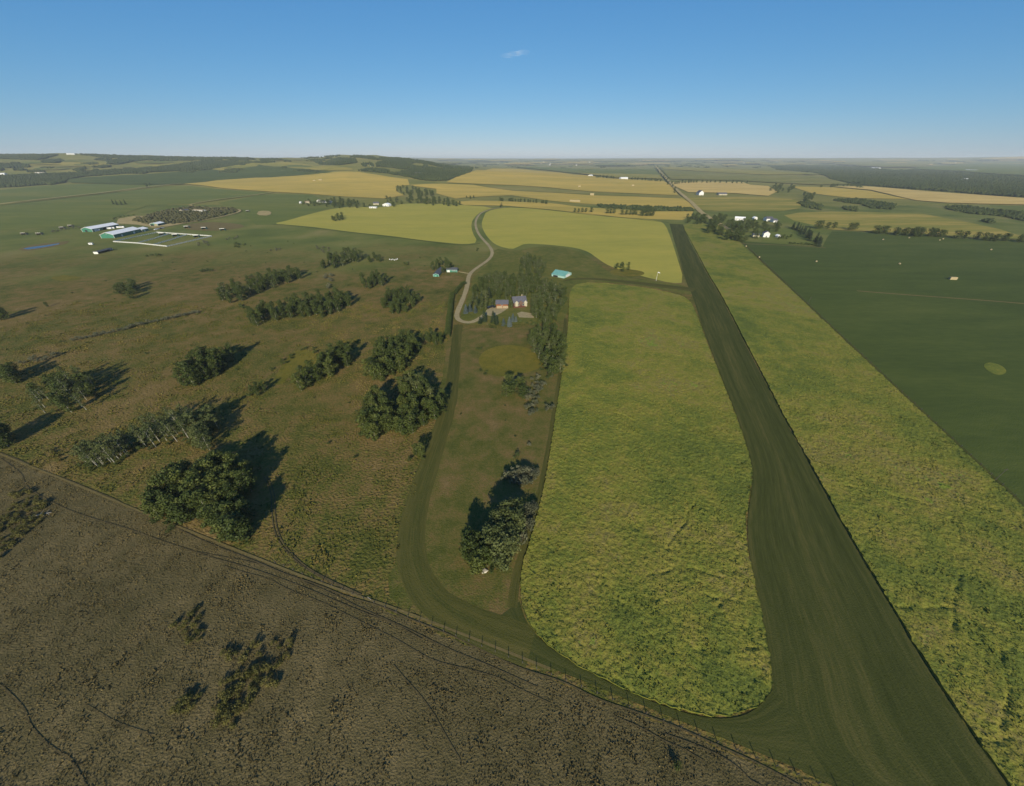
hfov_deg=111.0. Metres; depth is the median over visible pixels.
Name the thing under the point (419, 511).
tyre track
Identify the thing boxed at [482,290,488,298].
aspen tree
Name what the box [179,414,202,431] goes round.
aspen tree
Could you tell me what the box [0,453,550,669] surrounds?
cattle trail
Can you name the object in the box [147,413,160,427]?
aspen tree
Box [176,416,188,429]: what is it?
aspen tree
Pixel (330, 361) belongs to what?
aspen tree
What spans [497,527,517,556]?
aspen tree
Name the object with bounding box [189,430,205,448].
aspen tree
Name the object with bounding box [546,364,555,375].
aspen tree
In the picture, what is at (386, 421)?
aspen tree
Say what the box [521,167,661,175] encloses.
field
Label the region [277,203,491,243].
field
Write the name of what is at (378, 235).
track
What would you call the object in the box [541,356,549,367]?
aspen tree
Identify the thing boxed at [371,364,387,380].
aspen tree
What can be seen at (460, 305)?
driveway
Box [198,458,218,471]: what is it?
aspen tree
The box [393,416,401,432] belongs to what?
aspen tree
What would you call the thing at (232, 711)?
willow shrub
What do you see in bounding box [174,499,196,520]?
aspen tree
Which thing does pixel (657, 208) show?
scrub belt
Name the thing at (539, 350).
aspen tree
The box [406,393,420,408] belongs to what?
aspen tree
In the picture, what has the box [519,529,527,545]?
grey shrub
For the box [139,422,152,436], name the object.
aspen tree
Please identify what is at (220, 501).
aspen tree
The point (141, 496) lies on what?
aspen tree
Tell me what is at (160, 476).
aspen tree
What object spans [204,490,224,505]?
aspen tree
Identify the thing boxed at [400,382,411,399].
aspen tree
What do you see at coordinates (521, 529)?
aspen tree
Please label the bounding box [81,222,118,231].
horse barn
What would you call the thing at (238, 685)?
willow shrub
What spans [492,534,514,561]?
aspen tree
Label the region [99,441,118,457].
aspen tree
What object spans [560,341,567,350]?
aspen tree
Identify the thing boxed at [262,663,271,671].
willow shrub
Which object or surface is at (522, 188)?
field
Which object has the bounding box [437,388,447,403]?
aspen tree
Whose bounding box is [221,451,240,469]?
aspen tree
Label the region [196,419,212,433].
aspen tree
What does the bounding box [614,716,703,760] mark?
cattle trail
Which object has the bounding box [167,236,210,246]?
paddock fence
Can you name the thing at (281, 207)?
field
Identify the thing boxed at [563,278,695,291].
path
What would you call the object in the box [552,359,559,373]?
aspen tree
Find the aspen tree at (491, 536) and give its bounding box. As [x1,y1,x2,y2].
[483,532,497,547]
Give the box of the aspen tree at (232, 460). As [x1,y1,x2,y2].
[225,453,243,470]
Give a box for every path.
[396,325,534,667]
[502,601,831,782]
[507,318,566,607]
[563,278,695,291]
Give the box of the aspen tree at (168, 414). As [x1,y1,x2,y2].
[164,409,178,423]
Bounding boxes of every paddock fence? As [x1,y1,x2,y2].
[113,241,166,246]
[115,232,156,240]
[138,233,169,242]
[157,232,210,235]
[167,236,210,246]
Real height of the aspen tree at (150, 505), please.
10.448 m
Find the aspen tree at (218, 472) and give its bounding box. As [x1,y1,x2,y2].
[212,468,232,480]
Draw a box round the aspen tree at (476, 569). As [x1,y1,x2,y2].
[468,554,484,574]
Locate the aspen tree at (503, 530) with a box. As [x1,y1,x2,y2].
[492,527,509,544]
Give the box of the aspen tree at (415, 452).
[411,443,418,455]
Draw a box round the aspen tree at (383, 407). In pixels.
[379,404,393,420]
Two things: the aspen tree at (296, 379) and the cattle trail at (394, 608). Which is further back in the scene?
the aspen tree at (296, 379)
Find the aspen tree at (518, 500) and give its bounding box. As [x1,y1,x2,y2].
[508,497,524,512]
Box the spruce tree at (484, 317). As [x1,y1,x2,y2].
[481,310,487,322]
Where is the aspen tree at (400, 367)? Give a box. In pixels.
[393,356,405,372]
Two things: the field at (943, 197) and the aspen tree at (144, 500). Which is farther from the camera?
the field at (943, 197)
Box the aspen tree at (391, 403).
[388,399,395,412]
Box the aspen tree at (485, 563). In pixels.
[473,547,487,569]
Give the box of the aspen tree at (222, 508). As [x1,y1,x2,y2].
[217,500,236,514]
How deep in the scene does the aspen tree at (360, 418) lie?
170.54 m
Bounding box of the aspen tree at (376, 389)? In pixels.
[372,385,379,399]
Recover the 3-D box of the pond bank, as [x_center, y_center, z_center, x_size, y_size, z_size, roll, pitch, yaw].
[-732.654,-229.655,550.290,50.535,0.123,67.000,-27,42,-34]
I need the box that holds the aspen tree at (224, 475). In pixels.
[219,470,233,482]
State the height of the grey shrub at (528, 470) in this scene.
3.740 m
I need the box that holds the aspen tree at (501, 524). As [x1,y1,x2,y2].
[497,520,510,534]
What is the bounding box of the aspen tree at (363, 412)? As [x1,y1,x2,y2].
[359,410,371,427]
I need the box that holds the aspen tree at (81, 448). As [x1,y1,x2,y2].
[74,446,97,464]
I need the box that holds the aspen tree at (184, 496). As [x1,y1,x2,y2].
[178,490,199,515]
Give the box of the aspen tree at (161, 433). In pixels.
[155,425,167,440]
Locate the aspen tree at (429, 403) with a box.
[423,399,435,417]
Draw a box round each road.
[0,183,178,203]
[150,192,269,227]
[512,207,661,221]
[656,166,736,233]
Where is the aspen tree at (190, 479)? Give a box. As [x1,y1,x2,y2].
[182,473,201,491]
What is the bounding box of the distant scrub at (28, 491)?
[2,207,815,505]
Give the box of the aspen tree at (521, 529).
[506,508,525,531]
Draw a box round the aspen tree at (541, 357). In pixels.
[539,352,546,362]
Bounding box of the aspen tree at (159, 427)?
[154,419,167,435]
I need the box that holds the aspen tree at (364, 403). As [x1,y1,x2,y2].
[361,399,369,408]
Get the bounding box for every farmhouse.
[511,294,527,307]
[762,230,770,236]
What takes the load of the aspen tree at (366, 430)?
on the ground at (28, 285)
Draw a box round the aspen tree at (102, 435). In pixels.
[99,433,115,451]
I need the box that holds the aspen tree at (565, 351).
[560,348,567,358]
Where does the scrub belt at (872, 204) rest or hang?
on the ground at (28, 285)
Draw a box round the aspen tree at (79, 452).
[74,445,92,458]
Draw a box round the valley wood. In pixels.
[768,164,1023,196]
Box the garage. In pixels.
[495,300,508,307]
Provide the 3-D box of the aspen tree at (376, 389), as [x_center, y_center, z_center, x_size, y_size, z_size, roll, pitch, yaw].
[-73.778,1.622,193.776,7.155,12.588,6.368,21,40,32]
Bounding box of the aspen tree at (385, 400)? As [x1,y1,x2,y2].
[380,396,395,414]
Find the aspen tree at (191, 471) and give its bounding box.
[183,468,205,488]
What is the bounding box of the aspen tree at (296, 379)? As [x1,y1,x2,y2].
[290,373,305,390]
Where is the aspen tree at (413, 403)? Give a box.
[410,398,420,418]
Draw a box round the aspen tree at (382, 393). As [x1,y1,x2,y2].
[376,390,388,398]
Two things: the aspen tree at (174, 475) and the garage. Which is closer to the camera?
the aspen tree at (174, 475)
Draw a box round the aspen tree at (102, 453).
[92,444,110,461]
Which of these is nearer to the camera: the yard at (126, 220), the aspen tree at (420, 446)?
the aspen tree at (420, 446)
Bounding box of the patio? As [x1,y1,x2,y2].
[517,312,533,317]
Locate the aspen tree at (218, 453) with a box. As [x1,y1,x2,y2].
[211,449,231,468]
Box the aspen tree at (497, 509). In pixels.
[488,505,504,519]
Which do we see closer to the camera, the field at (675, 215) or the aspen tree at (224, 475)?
the aspen tree at (224, 475)
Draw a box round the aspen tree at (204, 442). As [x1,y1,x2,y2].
[195,431,213,451]
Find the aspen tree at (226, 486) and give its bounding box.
[220,481,238,501]
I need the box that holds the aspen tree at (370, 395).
[363,393,376,402]
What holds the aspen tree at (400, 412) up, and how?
on the ground at (28, 285)
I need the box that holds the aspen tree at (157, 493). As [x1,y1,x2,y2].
[143,488,177,512]
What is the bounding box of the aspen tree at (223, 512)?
[218,508,232,516]
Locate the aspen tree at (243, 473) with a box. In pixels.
[232,467,257,492]
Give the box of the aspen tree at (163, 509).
[155,494,176,519]
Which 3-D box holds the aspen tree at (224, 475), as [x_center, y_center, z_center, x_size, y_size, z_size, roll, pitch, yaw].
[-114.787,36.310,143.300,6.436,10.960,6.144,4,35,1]
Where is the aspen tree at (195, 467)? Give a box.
[190,457,205,481]
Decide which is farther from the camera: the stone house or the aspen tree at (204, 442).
the stone house
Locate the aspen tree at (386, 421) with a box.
[380,413,394,433]
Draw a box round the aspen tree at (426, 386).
[424,382,433,395]
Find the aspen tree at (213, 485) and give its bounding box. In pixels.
[205,480,221,498]
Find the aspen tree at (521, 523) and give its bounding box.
[515,515,526,534]
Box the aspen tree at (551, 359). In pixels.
[546,357,554,369]
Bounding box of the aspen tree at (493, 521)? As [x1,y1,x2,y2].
[489,512,506,524]
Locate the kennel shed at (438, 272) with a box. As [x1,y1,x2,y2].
[433,267,443,276]
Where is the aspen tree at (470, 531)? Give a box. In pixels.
[464,526,480,538]
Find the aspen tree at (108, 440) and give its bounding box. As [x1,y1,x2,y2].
[104,439,121,456]
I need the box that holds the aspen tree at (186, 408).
[182,406,192,413]
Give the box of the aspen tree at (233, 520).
[222,515,254,543]
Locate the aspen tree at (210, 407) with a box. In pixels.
[201,403,220,419]
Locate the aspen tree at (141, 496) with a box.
[137,491,153,511]
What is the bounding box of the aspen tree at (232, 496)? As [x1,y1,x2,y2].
[224,489,242,502]
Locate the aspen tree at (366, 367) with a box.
[361,359,371,376]
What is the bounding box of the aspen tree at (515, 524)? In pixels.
[512,518,519,532]
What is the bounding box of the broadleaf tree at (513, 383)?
[506,379,517,393]
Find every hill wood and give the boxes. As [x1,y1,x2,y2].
[0,153,255,187]
[259,154,472,180]
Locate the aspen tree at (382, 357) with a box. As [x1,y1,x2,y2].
[380,355,387,368]
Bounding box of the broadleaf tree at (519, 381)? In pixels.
[515,375,526,387]
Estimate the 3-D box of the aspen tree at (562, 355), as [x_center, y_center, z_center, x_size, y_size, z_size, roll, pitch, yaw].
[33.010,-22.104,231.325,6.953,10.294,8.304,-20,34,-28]
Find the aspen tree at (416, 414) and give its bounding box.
[408,408,419,425]
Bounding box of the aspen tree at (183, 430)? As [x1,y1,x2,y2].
[173,418,188,437]
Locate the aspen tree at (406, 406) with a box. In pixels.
[401,403,411,416]
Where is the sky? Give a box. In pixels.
[0,0,1023,157]
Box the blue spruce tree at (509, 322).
[506,317,511,326]
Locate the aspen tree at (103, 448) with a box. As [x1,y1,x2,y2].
[92,443,115,461]
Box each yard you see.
[117,216,184,226]
[183,222,243,230]
[257,211,270,215]
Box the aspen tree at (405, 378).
[402,375,408,391]
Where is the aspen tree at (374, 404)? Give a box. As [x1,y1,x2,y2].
[369,403,378,412]
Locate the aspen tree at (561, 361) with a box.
[556,358,565,371]
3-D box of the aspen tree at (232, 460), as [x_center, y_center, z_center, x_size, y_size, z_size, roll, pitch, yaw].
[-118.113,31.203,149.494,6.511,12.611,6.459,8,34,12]
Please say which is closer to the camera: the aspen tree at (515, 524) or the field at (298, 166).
the aspen tree at (515, 524)
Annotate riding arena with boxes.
[100,227,140,237]
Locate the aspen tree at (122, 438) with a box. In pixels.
[116,433,129,444]
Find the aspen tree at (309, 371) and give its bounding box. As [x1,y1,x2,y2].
[306,367,315,382]
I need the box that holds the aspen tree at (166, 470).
[155,466,180,486]
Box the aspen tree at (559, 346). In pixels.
[553,344,563,352]
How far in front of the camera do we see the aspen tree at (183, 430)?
167.93 m
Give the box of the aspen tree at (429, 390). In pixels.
[425,387,433,398]
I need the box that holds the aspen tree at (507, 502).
[499,500,512,511]
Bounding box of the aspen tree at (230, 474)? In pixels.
[227,470,245,488]
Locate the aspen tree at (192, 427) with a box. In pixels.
[187,424,204,439]
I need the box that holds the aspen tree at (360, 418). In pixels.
[356,413,367,435]
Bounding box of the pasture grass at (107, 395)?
[0,301,446,589]
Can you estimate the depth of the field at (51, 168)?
2122.07 m
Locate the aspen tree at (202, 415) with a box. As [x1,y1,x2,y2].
[198,413,210,427]
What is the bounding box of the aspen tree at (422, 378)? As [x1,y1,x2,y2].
[417,376,428,388]
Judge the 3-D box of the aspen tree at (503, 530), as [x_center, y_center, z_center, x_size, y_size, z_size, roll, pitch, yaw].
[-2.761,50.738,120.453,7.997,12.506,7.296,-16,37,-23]
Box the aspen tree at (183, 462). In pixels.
[176,458,198,474]
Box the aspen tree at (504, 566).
[490,544,510,571]
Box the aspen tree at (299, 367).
[295,365,304,377]
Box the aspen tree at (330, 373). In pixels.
[321,361,333,376]
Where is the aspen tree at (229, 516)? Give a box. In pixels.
[216,509,247,541]
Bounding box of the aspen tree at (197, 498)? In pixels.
[186,489,209,512]
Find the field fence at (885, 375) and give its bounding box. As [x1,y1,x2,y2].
[747,246,1015,495]
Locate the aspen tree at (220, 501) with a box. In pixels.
[218,498,234,508]
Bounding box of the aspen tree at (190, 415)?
[181,411,198,425]
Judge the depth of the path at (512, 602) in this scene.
137.47 m
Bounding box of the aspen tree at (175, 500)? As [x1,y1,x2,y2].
[159,495,188,521]
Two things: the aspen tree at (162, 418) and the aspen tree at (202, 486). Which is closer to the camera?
the aspen tree at (202, 486)
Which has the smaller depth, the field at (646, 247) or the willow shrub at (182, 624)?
the willow shrub at (182, 624)
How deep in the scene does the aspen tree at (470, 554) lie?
114.79 m
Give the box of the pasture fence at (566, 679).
[274,561,826,785]
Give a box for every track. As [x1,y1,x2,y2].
[274,224,479,244]
[411,326,476,625]
[415,330,476,621]
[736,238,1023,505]
[741,243,822,247]
[823,229,1015,239]
[857,290,1023,303]
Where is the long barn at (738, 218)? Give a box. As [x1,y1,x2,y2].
[735,216,745,220]
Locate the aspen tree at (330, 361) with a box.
[326,356,338,373]
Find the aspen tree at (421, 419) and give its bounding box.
[418,410,427,425]
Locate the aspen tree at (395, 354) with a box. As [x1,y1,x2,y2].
[390,348,399,364]
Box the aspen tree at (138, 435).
[133,430,145,445]
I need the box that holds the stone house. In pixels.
[696,190,703,194]
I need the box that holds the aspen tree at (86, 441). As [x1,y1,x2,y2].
[81,439,101,458]
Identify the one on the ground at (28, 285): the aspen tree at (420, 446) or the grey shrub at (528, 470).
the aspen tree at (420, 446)
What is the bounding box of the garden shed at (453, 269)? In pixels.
[446,267,457,271]
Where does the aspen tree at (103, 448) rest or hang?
on the ground at (28, 285)
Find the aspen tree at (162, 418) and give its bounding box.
[159,416,170,427]
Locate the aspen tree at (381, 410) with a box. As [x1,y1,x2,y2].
[373,405,384,425]
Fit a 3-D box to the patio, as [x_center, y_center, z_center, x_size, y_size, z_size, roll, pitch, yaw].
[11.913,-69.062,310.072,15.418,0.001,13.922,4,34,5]
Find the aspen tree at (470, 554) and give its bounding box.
[465,549,482,567]
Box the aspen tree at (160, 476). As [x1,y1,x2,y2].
[154,472,177,488]
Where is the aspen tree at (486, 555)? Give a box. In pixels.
[475,545,492,566]
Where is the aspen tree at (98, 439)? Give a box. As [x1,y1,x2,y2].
[93,437,107,450]
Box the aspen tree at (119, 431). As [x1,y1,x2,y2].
[113,429,132,444]
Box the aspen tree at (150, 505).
[140,500,165,519]
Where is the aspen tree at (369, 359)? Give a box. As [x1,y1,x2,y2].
[364,357,376,373]
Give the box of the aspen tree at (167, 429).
[159,421,176,440]
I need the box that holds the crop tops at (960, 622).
[739,309,1023,784]
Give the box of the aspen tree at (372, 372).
[369,364,376,379]
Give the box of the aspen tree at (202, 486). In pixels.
[193,482,211,505]
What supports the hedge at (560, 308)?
on the lawn at (576, 264)
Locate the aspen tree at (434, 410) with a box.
[428,403,439,419]
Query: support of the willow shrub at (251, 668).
on the dry pasture
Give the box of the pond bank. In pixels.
[19,241,68,250]
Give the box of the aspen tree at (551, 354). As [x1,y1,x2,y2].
[549,350,556,358]
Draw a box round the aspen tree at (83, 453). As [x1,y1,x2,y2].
[76,450,97,466]
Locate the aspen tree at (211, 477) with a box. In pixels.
[201,473,220,486]
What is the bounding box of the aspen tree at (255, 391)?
[251,385,259,395]
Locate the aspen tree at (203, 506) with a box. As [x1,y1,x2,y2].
[195,503,219,526]
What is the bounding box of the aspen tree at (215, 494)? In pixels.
[211,485,233,502]
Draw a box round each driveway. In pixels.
[454,207,501,322]
[486,307,506,315]
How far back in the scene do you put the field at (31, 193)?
1430.35 m
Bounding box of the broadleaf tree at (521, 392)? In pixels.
[516,384,529,398]
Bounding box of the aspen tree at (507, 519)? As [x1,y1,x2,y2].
[497,513,516,525]
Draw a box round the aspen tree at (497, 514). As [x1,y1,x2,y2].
[487,508,505,526]
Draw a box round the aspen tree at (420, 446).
[415,442,424,456]
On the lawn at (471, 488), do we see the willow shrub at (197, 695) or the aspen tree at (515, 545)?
the aspen tree at (515, 545)
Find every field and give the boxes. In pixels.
[0,161,33,162]
[0,184,162,202]
[0,186,271,230]
[31,163,67,164]
[34,167,67,169]
[52,165,80,166]
[60,160,91,161]
[61,161,106,166]
[67,164,330,184]
[134,161,172,162]
[134,161,192,167]
[187,171,408,197]
[213,159,260,169]
[219,193,337,224]
[259,162,352,169]
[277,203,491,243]
[287,165,311,166]
[413,184,694,208]
[448,168,677,194]
[460,200,692,219]
[475,184,678,197]
[482,207,681,282]
[513,162,547,162]
[520,282,772,716]
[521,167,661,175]
[544,161,578,161]
[558,163,590,163]
[562,162,599,162]
[567,160,604,160]
[581,173,662,178]
[660,167,849,184]
[662,167,816,174]
[673,182,776,195]
[679,197,800,210]
[684,224,1023,785]
[713,161,743,161]
[717,211,830,233]
[743,231,1023,502]
[785,212,1021,238]
[795,186,905,198]
[836,161,933,166]
[836,186,1023,203]
[914,162,1023,174]
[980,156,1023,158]
[983,163,1014,163]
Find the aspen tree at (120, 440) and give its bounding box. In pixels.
[114,438,127,451]
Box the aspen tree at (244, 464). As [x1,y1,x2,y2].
[237,460,252,475]
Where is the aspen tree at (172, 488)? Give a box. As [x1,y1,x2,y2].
[164,484,180,496]
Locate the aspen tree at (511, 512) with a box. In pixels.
[501,506,523,533]
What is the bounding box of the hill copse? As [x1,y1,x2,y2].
[0,157,324,173]
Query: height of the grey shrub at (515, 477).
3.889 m
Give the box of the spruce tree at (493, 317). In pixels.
[489,311,495,323]
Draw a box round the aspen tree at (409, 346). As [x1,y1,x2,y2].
[404,343,414,359]
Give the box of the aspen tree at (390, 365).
[384,357,396,375]
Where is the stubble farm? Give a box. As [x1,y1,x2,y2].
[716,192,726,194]
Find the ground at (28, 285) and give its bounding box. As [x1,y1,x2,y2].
[0,153,1023,785]
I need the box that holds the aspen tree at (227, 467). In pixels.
[216,462,238,472]
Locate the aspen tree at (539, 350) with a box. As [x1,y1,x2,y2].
[535,347,543,358]
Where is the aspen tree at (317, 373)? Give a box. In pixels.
[311,363,323,379]
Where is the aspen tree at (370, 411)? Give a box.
[365,406,378,421]
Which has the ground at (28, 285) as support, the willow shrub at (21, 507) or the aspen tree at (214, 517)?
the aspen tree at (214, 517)
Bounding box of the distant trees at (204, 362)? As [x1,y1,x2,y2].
[0,168,1023,449]
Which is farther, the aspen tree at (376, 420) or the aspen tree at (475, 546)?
the aspen tree at (376, 420)
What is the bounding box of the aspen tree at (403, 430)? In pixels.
[396,415,409,435]
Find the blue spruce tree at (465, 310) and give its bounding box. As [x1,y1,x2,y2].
[463,304,468,313]
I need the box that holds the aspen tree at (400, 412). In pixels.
[396,407,407,416]
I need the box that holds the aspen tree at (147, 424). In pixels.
[140,421,159,441]
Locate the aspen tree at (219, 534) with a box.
[209,521,228,541]
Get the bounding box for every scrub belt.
[596,203,693,210]
[796,200,823,209]
[833,197,896,209]
[842,205,858,211]
[945,204,1023,220]
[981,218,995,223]
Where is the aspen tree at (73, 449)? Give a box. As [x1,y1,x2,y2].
[69,448,87,463]
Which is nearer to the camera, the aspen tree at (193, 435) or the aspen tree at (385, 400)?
the aspen tree at (193, 435)
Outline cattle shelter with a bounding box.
[93,248,112,253]
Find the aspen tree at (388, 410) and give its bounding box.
[385,406,396,423]
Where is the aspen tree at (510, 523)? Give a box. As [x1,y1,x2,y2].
[504,520,521,539]
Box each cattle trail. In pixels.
[0,452,799,785]
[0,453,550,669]
[0,458,421,639]
[0,684,86,785]
[83,703,152,735]
[192,551,537,687]
[225,566,549,703]
[266,476,361,594]
[393,665,460,760]
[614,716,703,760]
[666,734,761,785]
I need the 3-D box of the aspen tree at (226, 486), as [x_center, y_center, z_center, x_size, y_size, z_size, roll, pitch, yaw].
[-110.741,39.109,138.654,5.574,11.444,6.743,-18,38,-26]
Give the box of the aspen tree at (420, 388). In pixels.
[414,385,425,399]
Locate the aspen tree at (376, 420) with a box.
[369,413,384,432]
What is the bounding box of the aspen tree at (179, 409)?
[176,407,184,417]
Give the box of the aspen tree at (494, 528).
[481,522,501,539]
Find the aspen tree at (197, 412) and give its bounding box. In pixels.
[193,408,209,421]
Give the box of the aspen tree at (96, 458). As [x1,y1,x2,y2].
[88,450,102,464]
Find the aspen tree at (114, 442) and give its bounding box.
[107,435,128,455]
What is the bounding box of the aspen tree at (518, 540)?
[509,526,521,554]
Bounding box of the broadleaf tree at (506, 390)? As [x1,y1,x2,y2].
[500,383,512,396]
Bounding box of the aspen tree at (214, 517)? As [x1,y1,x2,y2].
[206,511,219,526]
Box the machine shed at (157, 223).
[150,221,164,225]
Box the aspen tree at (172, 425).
[163,421,177,434]
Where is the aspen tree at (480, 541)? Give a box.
[478,538,485,546]
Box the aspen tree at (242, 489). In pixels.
[230,478,249,496]
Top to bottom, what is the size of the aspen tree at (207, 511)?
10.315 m
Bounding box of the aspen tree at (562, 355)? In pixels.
[557,352,566,365]
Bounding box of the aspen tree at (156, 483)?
[146,475,173,495]
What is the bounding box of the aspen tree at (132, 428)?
[127,425,143,444]
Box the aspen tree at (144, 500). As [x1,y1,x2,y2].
[137,497,160,516]
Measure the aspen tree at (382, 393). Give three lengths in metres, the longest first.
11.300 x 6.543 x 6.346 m
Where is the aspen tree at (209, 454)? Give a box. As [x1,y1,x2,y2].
[205,450,223,464]
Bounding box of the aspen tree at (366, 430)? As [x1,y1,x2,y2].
[364,421,371,435]
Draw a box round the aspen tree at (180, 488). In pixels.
[176,483,197,502]
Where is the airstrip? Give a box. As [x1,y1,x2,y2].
[670,224,1007,785]
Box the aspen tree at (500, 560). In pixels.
[489,539,504,565]
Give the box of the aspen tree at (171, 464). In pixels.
[166,460,189,479]
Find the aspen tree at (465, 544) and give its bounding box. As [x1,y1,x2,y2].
[458,533,473,563]
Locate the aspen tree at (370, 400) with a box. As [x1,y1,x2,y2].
[365,398,375,409]
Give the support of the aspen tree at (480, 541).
on the lawn at (471, 488)
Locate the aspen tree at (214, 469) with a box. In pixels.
[210,463,231,481]
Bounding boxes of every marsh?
[274,350,319,384]
[479,345,542,375]
[610,269,643,275]
[984,363,1005,374]
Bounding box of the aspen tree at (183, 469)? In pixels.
[174,463,188,477]
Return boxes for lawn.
[388,319,567,671]
[461,246,690,324]
[762,227,818,244]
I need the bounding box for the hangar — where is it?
[552,269,570,277]
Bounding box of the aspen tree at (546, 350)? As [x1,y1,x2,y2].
[543,348,551,354]
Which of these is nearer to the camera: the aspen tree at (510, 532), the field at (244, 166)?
the aspen tree at (510, 532)
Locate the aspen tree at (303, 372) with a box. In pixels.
[299,367,311,386]
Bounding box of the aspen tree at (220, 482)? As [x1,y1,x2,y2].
[218,478,235,492]
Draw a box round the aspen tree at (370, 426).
[366,422,379,441]
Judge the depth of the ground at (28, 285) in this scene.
269.43 m
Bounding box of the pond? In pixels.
[23,243,58,248]
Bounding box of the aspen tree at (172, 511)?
[164,503,189,525]
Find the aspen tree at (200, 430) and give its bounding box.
[192,425,211,440]
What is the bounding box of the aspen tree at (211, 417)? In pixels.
[203,414,222,428]
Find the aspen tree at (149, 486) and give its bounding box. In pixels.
[144,485,161,495]
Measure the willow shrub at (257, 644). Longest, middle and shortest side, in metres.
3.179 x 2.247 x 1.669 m
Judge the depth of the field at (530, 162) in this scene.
7836.03 m
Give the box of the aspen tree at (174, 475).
[165,465,186,484]
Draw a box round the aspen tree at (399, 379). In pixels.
[394,375,404,393]
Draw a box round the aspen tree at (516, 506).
[509,499,523,513]
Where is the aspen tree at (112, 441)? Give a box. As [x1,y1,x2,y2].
[103,435,121,453]
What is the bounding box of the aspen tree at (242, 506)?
[233,497,255,519]
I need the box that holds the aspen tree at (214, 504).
[208,501,224,515]
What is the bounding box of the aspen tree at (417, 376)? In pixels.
[414,372,424,383]
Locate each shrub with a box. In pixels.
[5,541,16,548]
[8,530,19,537]
[13,505,25,509]
[15,531,26,536]
[16,521,27,528]
[17,517,27,522]
[33,504,44,511]
[165,523,175,532]
[167,704,177,715]
[168,620,176,627]
[174,695,185,710]
[175,700,187,713]
[176,618,189,630]
[178,694,193,706]
[183,690,193,699]
[183,701,195,713]
[184,635,196,644]
[187,609,194,617]
[189,622,197,628]
[193,692,202,699]
[209,716,220,729]
[215,701,227,716]
[217,689,230,699]
[218,676,231,685]
[218,694,228,707]
[218,703,231,718]
[219,647,232,655]
[221,684,235,699]
[221,712,230,724]
[223,702,239,717]
[224,650,237,660]
[228,721,236,728]
[232,689,239,697]
[233,669,240,678]
[234,677,245,691]
[237,650,248,663]
[238,702,248,713]
[240,669,250,678]
[244,686,258,702]
[247,663,258,672]
[247,681,254,688]
[249,639,261,648]
[253,661,266,673]
[260,676,275,687]
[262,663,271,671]
[271,679,278,688]
[282,651,290,659]
[285,637,294,647]
[505,470,514,479]
[509,474,520,484]
[514,465,522,474]
[514,477,523,486]
[519,465,530,475]
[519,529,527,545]
[522,502,533,513]
[524,475,532,485]
[525,468,533,476]
[525,518,535,532]
[526,504,538,515]
[529,470,536,480]
[672,759,682,772]
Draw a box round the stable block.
[763,216,773,220]
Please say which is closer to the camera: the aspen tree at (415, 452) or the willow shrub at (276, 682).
the willow shrub at (276, 682)
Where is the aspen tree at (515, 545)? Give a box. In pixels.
[506,533,517,556]
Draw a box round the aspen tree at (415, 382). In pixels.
[410,379,422,393]
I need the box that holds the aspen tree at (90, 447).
[86,444,103,462]
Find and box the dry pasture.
[0,455,809,785]
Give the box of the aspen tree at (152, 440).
[139,427,155,446]
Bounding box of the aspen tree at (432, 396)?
[428,394,436,403]
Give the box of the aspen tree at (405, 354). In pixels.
[402,351,411,366]
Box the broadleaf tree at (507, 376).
[503,373,513,385]
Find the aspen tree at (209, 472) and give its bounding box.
[200,470,212,492]
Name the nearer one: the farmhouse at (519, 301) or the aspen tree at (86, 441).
the aspen tree at (86, 441)
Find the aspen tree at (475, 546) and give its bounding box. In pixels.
[469,542,480,551]
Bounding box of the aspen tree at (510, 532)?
[507,528,517,544]
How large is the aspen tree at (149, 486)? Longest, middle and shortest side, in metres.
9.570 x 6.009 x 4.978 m
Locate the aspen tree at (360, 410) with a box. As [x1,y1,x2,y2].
[353,406,365,422]
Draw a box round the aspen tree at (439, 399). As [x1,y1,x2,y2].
[434,394,445,412]
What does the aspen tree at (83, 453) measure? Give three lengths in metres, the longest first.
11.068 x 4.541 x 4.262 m
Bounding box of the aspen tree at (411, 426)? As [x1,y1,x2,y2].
[403,412,417,433]
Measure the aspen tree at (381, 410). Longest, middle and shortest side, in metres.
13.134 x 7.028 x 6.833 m
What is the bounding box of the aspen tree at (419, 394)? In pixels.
[416,390,424,406]
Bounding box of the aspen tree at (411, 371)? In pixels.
[403,369,415,378]
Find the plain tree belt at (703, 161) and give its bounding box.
[423,159,996,167]
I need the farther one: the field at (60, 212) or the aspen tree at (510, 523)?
the field at (60, 212)
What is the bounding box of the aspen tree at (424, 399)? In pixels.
[420,397,428,410]
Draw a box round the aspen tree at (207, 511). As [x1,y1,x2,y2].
[200,506,215,523]
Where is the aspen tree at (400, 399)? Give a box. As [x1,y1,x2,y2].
[396,394,407,409]
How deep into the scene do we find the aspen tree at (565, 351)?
237.82 m
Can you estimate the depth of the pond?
547.58 m
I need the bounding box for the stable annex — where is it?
[139,227,148,231]
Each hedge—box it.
[444,292,454,336]
[453,281,466,293]
[552,297,567,320]

